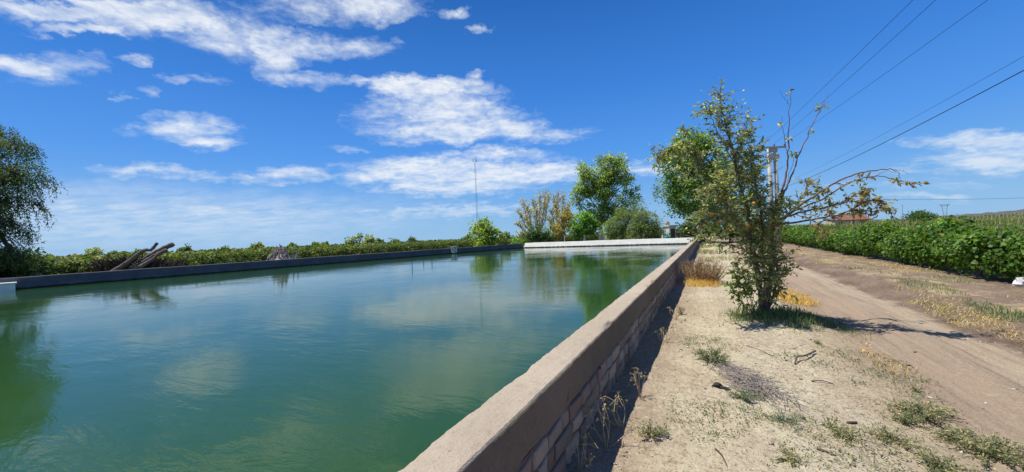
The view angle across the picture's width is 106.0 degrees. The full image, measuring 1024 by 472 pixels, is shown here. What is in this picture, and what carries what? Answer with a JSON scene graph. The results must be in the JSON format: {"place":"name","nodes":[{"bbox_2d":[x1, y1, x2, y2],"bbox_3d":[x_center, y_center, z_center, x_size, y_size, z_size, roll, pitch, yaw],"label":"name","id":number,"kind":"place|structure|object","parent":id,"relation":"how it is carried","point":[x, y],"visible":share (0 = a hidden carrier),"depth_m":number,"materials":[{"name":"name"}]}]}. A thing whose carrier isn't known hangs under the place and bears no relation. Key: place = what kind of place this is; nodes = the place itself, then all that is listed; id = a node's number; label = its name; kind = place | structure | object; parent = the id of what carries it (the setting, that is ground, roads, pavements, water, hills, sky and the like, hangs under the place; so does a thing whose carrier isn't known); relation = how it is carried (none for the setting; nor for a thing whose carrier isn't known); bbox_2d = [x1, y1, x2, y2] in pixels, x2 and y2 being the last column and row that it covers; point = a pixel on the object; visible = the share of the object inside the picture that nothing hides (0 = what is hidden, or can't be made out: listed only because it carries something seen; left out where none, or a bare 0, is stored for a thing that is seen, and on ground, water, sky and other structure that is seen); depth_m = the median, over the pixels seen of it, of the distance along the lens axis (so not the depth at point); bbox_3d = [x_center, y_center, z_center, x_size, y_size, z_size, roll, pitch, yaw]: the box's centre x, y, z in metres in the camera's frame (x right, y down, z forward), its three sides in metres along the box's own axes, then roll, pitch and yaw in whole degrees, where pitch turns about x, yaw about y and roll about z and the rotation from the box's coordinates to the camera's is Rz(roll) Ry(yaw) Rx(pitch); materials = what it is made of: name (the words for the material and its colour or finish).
{"place":"outdoors","nodes":[
{"label":"outdoors","id":0,"kind":"place"},
{"bbox_2d":[0,244,686,471],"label":"pond water","id":1,"kind":"structure","parent":0,"point":[392,365],"depth_m":5.66,"materials":[{"name":"green liquid"}]},
{"bbox_2d":[0,0,1023,256],"label":"sky","id":2,"kind":"structure","parent":0,"point":[201,124],"materials":[{"name":"blue"}]},
{"bbox_2d":[227,218,1023,471],"bbox_3d":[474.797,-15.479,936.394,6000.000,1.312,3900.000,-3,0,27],"label":"ground","id":3,"kind":"structure","parent":0,"point":[994,289],"depth_m":3.91,"materials":[{"name":"soil"}]},
{"bbox_2d":[0,241,61,277],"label":"undergrowth bush","id":4,"kind":"object","parent":3,"relation":"on","point":[35,273],"visible":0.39,"depth_m":25.22,"materials":[{"name":"green plant"}]},
{"bbox_2d":[0,125,68,276],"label":"weeping pepper tree","id":5,"kind":"object","parent":3,"relation":"on","point":[12,177],"visible":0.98,"depth_m":23.39,"materials":[{"name":"green plant"}]},
{"bbox_2d":[12,260,82,276],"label":"grapevine","id":6,"kind":"object","parent":3,"relation":"on","point":[67,268],"visible":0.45,"depth_m":26.45,"materials":[{"name":"green plant"}]},
{"bbox_2d":[66,258,94,272],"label":"grapevine","id":7,"kind":"object","parent":3,"relation":"on","point":[83,266],"visible":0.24,"depth_m":27.26,"materials":[{"name":"green plant"}]},
{"bbox_2d":[84,247,103,254],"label":"skyline tree","id":8,"kind":"object","parent":3,"relation":"on","point":[94,250],"visible":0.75,"depth_m":179.00,"materials":[{"name":"green plant"}]},
{"bbox_2d":[84,252,167,271],"bbox_3d":[-26.774,2.039,26.892,4.286,1.860,4.214,-2,0,-45],"label":"brush heap","id":9,"kind":"object","parent":3,"relation":"on","point":[106,265],"visible":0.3,"depth_m":26.08,"materials":[{"name":"brown wood"}]},
{"bbox_2d":[110,242,158,270],"bbox_3d":[-25.438,1.539,25.901,2.649,2.156,0.318,-2,0,-35],"label":"fallen log","id":10,"kind":"object","parent":9,"relation":"on","point":[131,259],"visible":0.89,"depth_m":25.85,"materials":[{"name":"brown wood"}]},
{"bbox_2d":[129,248,167,268],"bbox_3d":[-24.806,1.619,26.382,2.010,1.452,0.378,-2,0,-33],"label":"fallen log","id":11,"kind":"object","parent":9,"relation":"on","point":[161,252],"visible":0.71,"depth_m":26.25,"materials":[{"name":"brown wood"}]},
{"bbox_2d":[132,242,174,263],"bbox_3d":[-25.152,1.505,26.759,2.928,2.031,0.472,-2,0,-16],"label":"fallen log","id":12,"kind":"object","parent":9,"relation":"on","point":[169,245],"visible":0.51,"depth_m":26.84,"materials":[{"name":"brown wood"}]},
{"bbox_2d":[151,257,185,266],"bbox_3d":[-25.846,2.241,28.480,3.029,1.378,2.970,-2,0,-37],"label":"brush heap","id":13,"kind":"object","parent":3,"relation":"on","point":[175,264],"visible":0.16,"depth_m":28.50,"materials":[{"name":"wood"}]},
{"bbox_2d":[156,255,188,265],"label":"grapevine","id":14,"kind":"object","parent":3,"relation":"on","point":[161,257],"visible":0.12,"depth_m":31.05,"materials":[{"name":"green plant"}]},
{"bbox_2d":[176,254,218,265],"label":"grapevine","id":15,"kind":"object","parent":3,"relation":"on","point":[197,261],"visible":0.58,"depth_m":32.55,"materials":[{"name":"green plant"}]},
{"bbox_2d":[206,253,242,263],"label":"grapevine","id":16,"kind":"object","parent":3,"relation":"on","point":[219,259],"visible":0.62,"depth_m":33.82,"materials":[{"name":"green plant"}]},
{"bbox_2d":[233,252,267,261],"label":"grapevine","id":17,"kind":"object","parent":3,"relation":"on","point":[246,258],"visible":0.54,"depth_m":35.45,"materials":[{"name":"green plant"}]},
{"bbox_2d":[0,243,522,289],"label":"pond wall","id":18,"kind":"structure","parent":3,"relation":"on","point":[42,281],"depth_m":26.09,"materials":[{"name":"grey concrete"}]},
{"bbox_2d":[0,282,16,291],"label":"inlet block","id":19,"kind":"structure","parent":18,"relation":"attached to","point":[8,286],"depth_m":19.15,"materials":[{"name":"white concrete"}]},
{"bbox_2d":[266,243,297,259],"bbox_3d":[-19.959,1.761,33.451,2.093,2.244,1.892,-3,0,35],"label":"uprooted stump","id":20,"kind":"object","parent":3,"relation":"on","point":[280,253],"visible":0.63,"depth_m":33.24,"materials":[{"name":"grey wood"}]},
{"bbox_2d":[288,250,310,258],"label":"grapevine","id":21,"kind":"object","parent":3,"relation":"on","point":[302,254],"visible":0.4,"depth_m":38.85,"materials":[{"name":"green plant"}]},
{"bbox_2d":[26,233,605,261],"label":"vineyard","id":22,"kind":"object","parent":3,"relation":"on","point":[75,257],"visible":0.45,"depth_m":57.34,"materials":[{"name":"green plant"}]},
{"bbox_2d":[303,248,331,257],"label":"grapevine","id":23,"kind":"object","parent":3,"relation":"on","point":[320,252],"visible":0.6,"depth_m":40.32,"materials":[{"name":"green plant"}]},
{"bbox_2d":[323,246,349,255],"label":"grapevine","id":24,"kind":"object","parent":3,"relation":"on","point":[333,252],"visible":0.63,"depth_m":41.91,"materials":[{"name":"green plant"}]},
{"bbox_2d":[344,233,362,243],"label":"skyline tree","id":25,"kind":"object","parent":3,"relation":"on","point":[353,240],"visible":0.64,"depth_m":169.67,"materials":[{"name":"green plant"}]},
{"bbox_2d":[344,246,366,254],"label":"grapevine","id":26,"kind":"object","parent":3,"relation":"on","point":[354,251],"visible":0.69,"depth_m":43.53,"materials":[{"name":"green plant"}]},
{"bbox_2d":[361,233,377,242],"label":"skyline tree","id":27,"kind":"object","parent":3,"relation":"on","point":[367,239],"visible":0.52,"depth_m":174.24,"materials":[{"name":"green plant"}]},
{"bbox_2d":[358,246,381,253],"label":"grapevine","id":28,"kind":"object","parent":3,"relation":"on","point":[369,250],"visible":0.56,"depth_m":44.81,"materials":[{"name":"green plant"}]},
{"bbox_2d":[374,245,393,252],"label":"grapevine","id":29,"kind":"object","parent":3,"relation":"on","point":[387,248],"visible":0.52,"depth_m":46.50,"materials":[{"name":"green plant"}]},
{"bbox_2d":[388,244,405,251],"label":"grapevine","id":30,"kind":"object","parent":3,"relation":"on","point":[395,248],"visible":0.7,"depth_m":47.94,"materials":[{"name":"green plant"}]},
{"bbox_2d":[401,244,420,250],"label":"grapevine","id":31,"kind":"object","parent":3,"relation":"on","point":[406,247],"visible":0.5,"depth_m":49.89,"materials":[{"name":"green plant"}]},
{"bbox_2d":[425,242,442,248],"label":"grapevine","id":32,"kind":"object","parent":3,"relation":"on","point":[435,245],"visible":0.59,"depth_m":52.69,"materials":[{"name":"green plant"}]},
{"bbox_2d":[465,216,505,246],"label":"young tree","id":33,"kind":"object","parent":3,"relation":"on","point":[479,230],"visible":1,"depth_m":52.40,"materials":[{"name":"green plant"}]},
{"bbox_2d":[499,231,514,240],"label":"tree","id":34,"kind":"object","parent":3,"relation":"on","point":[507,234],"visible":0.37,"depth_m":67.62,"materials":[{"name":"green plant"}]},
{"bbox_2d":[507,234,534,245],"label":"shrub","id":35,"kind":"object","parent":3,"relation":"on","point":[516,240],"visible":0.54,"depth_m":65.55,"materials":[{"name":"green plant"}]},
{"bbox_2d":[512,185,551,236],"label":"yellowing tree","id":36,"kind":"object","parent":3,"relation":"on","point":[527,221],"visible":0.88,"depth_m":61.80,"materials":[{"name":"brown plant"}]},
{"bbox_2d":[520,224,557,242],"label":"dark shrub","id":37,"kind":"object","parent":3,"relation":"on","point":[532,235],"visible":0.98,"depth_m":56.53,"materials":[{"name":"green plant"}]},
{"bbox_2d":[398,239,698,471],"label":"pond wall","id":38,"kind":"structure","parent":3,"relation":"on","point":[531,419],"depth_m":2.63,"materials":[{"name":"beige concrete"}]},
{"bbox_2d":[547,190,573,241],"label":"yellowing tree","id":39,"kind":"object","parent":3,"relation":"on","point":[555,207],"visible":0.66,"depth_m":63.84,"materials":[{"name":"brown plant"}]},
{"bbox_2d":[548,207,575,241],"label":"ochre shrub","id":40,"kind":"object","parent":3,"relation":"on","point":[564,219],"visible":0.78,"depth_m":58.58,"materials":[{"name":"yellow plant"}]},
{"bbox_2d":[565,209,602,240],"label":"leafy tree","id":41,"kind":"object","parent":3,"relation":"on","point":[585,226],"visible":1,"depth_m":56.53,"materials":[{"name":"green plant"}]},
{"bbox_2d":[572,426,599,471],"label":"dry weed stalk","id":42,"kind":"object","parent":3,"relation":"on","point":[584,437],"visible":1,"depth_m":2.66,"materials":[{"name":"brown plant"}]},
{"bbox_2d":[567,150,645,239],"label":"poplar tree","id":43,"kind":"object","parent":3,"relation":"on","point":[599,186],"visible":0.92,"depth_m":60.52,"materials":[{"name":"green plant"}]},
{"bbox_2d":[524,238,693,247],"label":"pond wall","id":44,"kind":"structure","parent":3,"relation":"on","point":[615,242],"depth_m":47.69,"materials":[{"name":"concrete"}]},
{"bbox_2d":[583,396,638,447],"bbox_3d":[0.723,1.432,2.956,0.441,0.399,0.277,-3,0,0],"label":"dry weed stalk","id":45,"kind":"object","parent":3,"relation":"on","point":[590,411],"visible":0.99,"depth_m":2.94,"materials":[{"name":"beige plant"}]},
{"bbox_2d":[597,391,627,427],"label":"dry weed stalk","id":46,"kind":"object","parent":3,"relation":"on","point":[613,413],"visible":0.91,"depth_m":3.18,"materials":[{"name":"brown plant"}]},
{"bbox_2d":[596,204,648,239],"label":"olive tree","id":47,"kind":"object","parent":3,"relation":"on","point":[615,230],"visible":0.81,"depth_m":53.43,"materials":[{"name":"green plant"}]},
{"bbox_2d":[629,367,649,397],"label":"dry weed stalk","id":48,"kind":"object","parent":3,"relation":"on","point":[636,380],"visible":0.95,"depth_m":3.74,"materials":[{"name":"beige plant"}]},
{"bbox_2d":[622,210,667,238],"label":"olive tree","id":49,"kind":"object","parent":3,"relation":"on","point":[645,228],"visible":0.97,"depth_m":50.57,"materials":[{"name":"green plant"}]},
{"bbox_2d":[635,415,669,438],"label":"weed","id":50,"kind":"object","parent":3,"relation":"on","point":[654,432],"visible":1,"depth_m":3.00,"materials":[{"name":"green plant"}]},
{"bbox_2d":[662,225,676,237],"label":"pump house","id":51,"kind":"structure","parent":3,"relation":"on","point":[671,229],"depth_m":49.25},
{"bbox_2d":[649,124,739,242],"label":"shade tree","id":52,"kind":"object","parent":3,"relation":"on","point":[675,190],"visible":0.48,"depth_m":44.96,"materials":[{"name":"green plant"}]},
{"bbox_2d":[675,222,720,239],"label":"hedge shrub","id":53,"kind":"object","parent":3,"relation":"on","point":[680,229],"visible":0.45,"depth_m":49.67,"materials":[{"name":"green plant"}]},
{"bbox_2d":[676,256,729,281],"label":"dry bush","id":54,"kind":"object","parent":3,"relation":"on","point":[702,271],"visible":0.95,"depth_m":11.64,"materials":[{"name":"brown plant"}]},
{"bbox_2d":[691,346,732,362],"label":"weed","id":55,"kind":"object","parent":3,"relation":"on","point":[713,354],"visible":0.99,"depth_m":4.68,"materials":[{"name":"green plant"}]},
{"bbox_2d":[697,243,744,273],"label":"bank grass","id":56,"kind":"structure","parent":3,"relation":"on","point":[704,251],"depth_m":23.63,"materials":[{"name":"beige plant"}]},
{"bbox_2d":[707,218,767,242],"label":"hedge shrub","id":57,"kind":"object","parent":3,"relation":"on","point":[729,235],"visible":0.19,"depth_m":43.74,"materials":[{"name":"green plant"}]},
{"bbox_2d":[726,387,765,401],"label":"weed","id":58,"kind":"object","parent":3,"relation":"on","point":[742,396],"visible":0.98,"depth_m":3.65,"materials":[{"name":"green plant"}]},
{"bbox_2d":[706,359,825,421],"bbox_3d":[2.466,1.472,3.964,0.650,0.131,1.739,-3,0,0],"label":"twig heap","id":59,"kind":"object","parent":3,"relation":"on","point":[744,377],"visible":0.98,"depth_m":3.92,"materials":[{"name":"grey wood"}]},
{"bbox_2d":[763,143,784,243],"bbox_3d":[21.779,-3.172,31.991,2.000,8.849,0.440,-3,0,0],"label":"utility pole","id":60,"kind":"object","parent":3,"relation":"on","point":[774,148],"visible":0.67,"depth_m":31.89,"materials":[{"name":"concrete"}]},
{"bbox_2d":[806,0,986,128],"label":"power line","id":61,"kind":"object","parent":60,"relation":"attached to","point":[910,55],"visible":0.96,"depth_m":14.51,"materials":[{"name":"metal"}]},
{"bbox_2d":[779,70,1023,188],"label":"power line","id":62,"kind":"object","parent":60,"relation":"attached to","point":[931,118],"visible":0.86,"depth_m":9.94,"materials":[{"name":"metal"}]},
{"bbox_2d":[786,56,1023,181],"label":"power line","id":63,"kind":"object","parent":60,"relation":"attached to","point":[926,110],"visible":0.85,"depth_m":10.50,"materials":[{"name":"metal"}]},
{"bbox_2d":[762,408,802,425],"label":"weed","id":64,"kind":"object","parent":3,"relation":"on","point":[780,418],"visible":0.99,"depth_m":3.20,"materials":[{"name":"green plant"}]},
{"bbox_2d":[647,77,929,316],"bbox_3d":[4.242,-0.652,6.640,3.870,4.230,2.015,-3,0,0],"label":"fruit tree","id":65,"kind":"object","parent":3,"relation":"on","point":[770,260],"visible":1,"depth_m":6.64,"materials":[{"name":"green plant"}]},
{"bbox_2d":[769,446,808,466],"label":"weed","id":66,"kind":"object","parent":3,"relation":"on","point":[790,457],"visible":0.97,"depth_m":2.65,"materials":[{"name":"green plant"}]},
{"bbox_2d":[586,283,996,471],"bbox_3d":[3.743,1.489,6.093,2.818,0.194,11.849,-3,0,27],"label":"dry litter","id":67,"kind":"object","parent":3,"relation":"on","point":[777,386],"visible":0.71,"depth_m":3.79,"materials":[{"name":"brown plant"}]},
{"bbox_2d":[787,224,804,244],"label":"grapevine","id":68,"kind":"object","parent":3,"relation":"on","point":[792,232],"visible":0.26,"depth_m":29.27,"materials":[{"name":"green plant"}]},
{"bbox_2d":[683,276,916,376],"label":"golden grass","id":69,"kind":"structure","parent":3,"relation":"on","point":[788,298],"depth_m":8.57,"materials":[{"name":"yellow plant"}]},
{"bbox_2d":[794,224,809,244],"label":"grapevine","id":70,"kind":"object","parent":3,"relation":"on","point":[799,230],"visible":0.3,"depth_m":27.63,"materials":[{"name":"green plant"}]},
{"bbox_2d":[799,227,817,247],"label":"grapevine","id":71,"kind":"object","parent":3,"relation":"on","point":[805,236],"visible":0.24,"depth_m":25.28,"materials":[{"name":"green plant"}]},
{"bbox_2d":[806,225,828,248],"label":"grapevine","id":72,"kind":"object","parent":3,"relation":"on","point":[813,234],"visible":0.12,"depth_m":23.57,"materials":[{"name":"green plant"}]},
{"bbox_2d":[823,218,841,225],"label":"farm shed","id":73,"kind":"structure","parent":3,"relation":"on","point":[835,220],"depth_m":74.20,"materials":[{"name":"beige paint"}]},
{"bbox_2d":[815,227,851,251],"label":"grapevine","id":74,"kind":"object","parent":3,"relation":"on","point":[827,246],"visible":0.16,"depth_m":20.95,"materials":[{"name":"green plant"}]},
{"bbox_2d":[827,227,852,252],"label":"grapevine","id":75,"kind":"object","parent":3,"relation":"on","point":[844,231],"visible":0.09,"depth_m":19.67,"materials":[{"name":"green plant"}]},
{"bbox_2d":[827,230,861,254],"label":"grapevine","id":76,"kind":"object","parent":3,"relation":"on","point":[840,239],"visible":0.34,"depth_m":18.29,"materials":[{"name":"green plant"}]},
{"bbox_2d":[822,420,875,444],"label":"weed","id":77,"kind":"object","parent":3,"relation":"on","point":[844,433],"visible":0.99,"depth_m":2.96,"materials":[{"name":"green plant"}]},
{"bbox_2d":[828,214,871,224],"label":"farmhouse","id":78,"kind":"object","parent":3,"relation":"on","point":[847,219],"visible":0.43,"depth_m":72.26,"materials":[{"name":"orange paint"}]},
{"bbox_2d":[845,219,886,256],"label":"grapevine","id":79,"kind":"object","parent":3,"relation":"on","point":[856,240],"visible":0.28,"depth_m":16.67,"materials":[{"name":"green plant"}]},
{"bbox_2d":[855,219,908,258],"bbox_3d":[14.835,0.195,15.486,1.483,1.722,2.745,-3,0,27],"label":"grapevine","id":80,"kind":"object","parent":3,"relation":"on","point":[873,234],"visible":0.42,"depth_m":15.21,"materials":[{"name":"green plant"}]},
{"bbox_2d":[859,422,924,449],"bbox_3d":[2.868,1.505,2.922,0.363,0.105,0.367,-2,0,-43],"label":"weed","id":81,"kind":"object","parent":3,"relation":"on","point":[885,434],"visible":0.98,"depth_m":2.91,"materials":[{"name":"green plant"}]},
{"bbox_2d":[871,227,917,262],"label":"grapevine","id":82,"kind":"object","parent":3,"relation":"on","point":[883,240],"visible":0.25,"depth_m":14.03,"materials":[{"name":"green plant"}]},
{"bbox_2d":[784,215,1023,232],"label":"tall weeds","id":83,"kind":"object","parent":3,"relation":"on","point":[997,221],"visible":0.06,"depth_m":29.86,"materials":[{"name":"green plant"}]},
{"bbox_2d":[882,407,926,424],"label":"weed","id":84,"kind":"object","parent":3,"relation":"on","point":[903,418],"visible":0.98,"depth_m":3.22,"materials":[{"name":"green plant"}]},
{"bbox_2d":[878,222,931,265],"bbox_3d":[13.481,0.312,12.758,1.786,1.516,2.791,-3,0,24],"label":"grapevine","id":85,"kind":"object","parent":3,"relation":"on","point":[904,251],"visible":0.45,"depth_m":12.83,"materials":[{"name":"green plant"}]},
{"bbox_2d":[902,209,937,221],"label":"round bush","id":86,"kind":"object","parent":3,"relation":"on","point":[920,215],"visible":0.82,"depth_m":91.18,"materials":[{"name":"green plant"}]},
{"bbox_2d":[900,213,985,270],"bbox_3d":[12.796,0.228,11.281,1.642,1.834,2.790,-3,0,28],"label":"grapevine","id":87,"kind":"object","parent":3,"relation":"on","point":[949,224],"visible":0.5,"depth_m":11.28,"materials":[{"name":"green plant"}]},
{"bbox_2d":[909,441,983,471],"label":"weed","id":88,"kind":"object","parent":3,"relation":"on","point":[932,459],"visible":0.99,"depth_m":2.60,"materials":[{"name":"green plant"}]},
{"bbox_2d":[869,213,1023,222],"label":"vineyard","id":89,"kind":"object","parent":3,"relation":"on","point":[989,216],"visible":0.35,"depth_m":120.92,"materials":[{"name":"green plant"}]},
{"bbox_2d":[922,224,1019,280],"bbox_3d":[12.072,0.413,9.907,1.852,1.443,2.746,-3,0,27],"label":"grapevine","id":90,"kind":"object","parent":3,"relation":"on","point":[965,240],"visible":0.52,"depth_m":9.66,"materials":[{"name":"green plant"}]},
{"bbox_2d":[963,221,1023,279],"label":"grapevine","id":91,"kind":"object","parent":3,"relation":"on","point":[1001,261],"visible":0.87,"depth_m":8.85,"materials":[{"name":"green plant"}]},
{"bbox_2d":[993,235,1023,273],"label":"grapevine","id":92,"kind":"object","parent":3,"relation":"on","point":[1018,252],"visible":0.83,"depth_m":8.18,"materials":[{"name":"green plant"}]},
{"bbox_2d":[1012,277,1023,285],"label":"plastic sack","id":93,"kind":"object","parent":3,"relation":"on","point":[1018,281],"visible":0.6,"depth_m":8.38,"materials":[{"name":"white plastic"}]},
{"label":"field grass","id":94,"kind":"object","parent":3,"relation":"on","visible":0},
{"bbox_2d":[137,253,159,268],"bbox_3d":[-23.975,1.638,25.483,0.250,0.995,1.120,-3,0,39],"label":"fallen log","id":95,"kind":"object","parent":94,"relation":"on","point":[142,265],"visible":1,"depth_m":25.42,"materials":[{"name":"grey wood"}]},
{"bbox_2d":[717,302,876,340],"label":"green grass","id":96,"kind":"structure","parent":0,"point":[777,314],"depth_m":6.44,"materials":[{"name":"green plant"}]},
{"bbox_2d":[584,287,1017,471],"bbox_3d":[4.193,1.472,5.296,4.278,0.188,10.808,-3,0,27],"label":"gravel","id":97,"kind":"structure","parent":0,"point":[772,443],"depth_m":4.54,"materials":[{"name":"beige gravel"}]},
{"bbox_2d":[714,234,1023,471],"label":"dirt road","id":98,"kind":"structure","parent":0,"point":[954,361],"depth_m":4.78,"materials":[{"name":"soil"}]},
{"bbox_2d":[663,334,956,471],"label":"creeping weeds","id":99,"kind":"object","parent":98,"relation":"on","point":[864,383],"visible":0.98,"depth_m":3.29,"materials":[{"name":"green plant"}]},
{"bbox_2d":[881,395,963,422],"bbox_3d":[3.567,1.496,3.337,0.524,0.149,0.457,-3,0,0],"label":"weed","id":100,"kind":"object","parent":98,"relation":"on","point":[938,411],"visible":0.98,"depth_m":3.33,"materials":[{"name":"green plant"}]},
{"bbox_2d":[927,422,994,455],"bbox_3d":[3.445,1.536,2.949,0.410,0.111,0.377,-2,0,-21],"label":"weed","id":101,"kind":"object","parent":98,"relation":"on","point":[953,438],"visible":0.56,"depth_m":2.97,"materials":[{"name":"green plant"}]},
{"bbox_2d":[930,424,1023,471],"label":"weed","id":102,"kind":"object","parent":98,"relation":"on","point":[996,453],"visible":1,"depth_m":2.77,"materials":[{"name":"green plant"}]},
{"bbox_2d":[787,248,1023,346],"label":"verge grass","id":103,"kind":"structure","parent":0,"point":[1006,315],"depth_m":6.84,"materials":[{"name":"plant"}]},
{"bbox_2d":[858,198,1004,199],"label":"power line","id":104,"kind":"object","parent":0,"point":[934,199],"visible":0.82,"depth_m":68.75,"materials":[{"name":"metal"}]},
{"bbox_2d":[869,209,1023,221],"bbox_3d":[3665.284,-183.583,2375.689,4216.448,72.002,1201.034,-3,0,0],"label":"distant hills","id":105,"kind":"structure","parent":0,"point":[999,212],"depth_m":2176.71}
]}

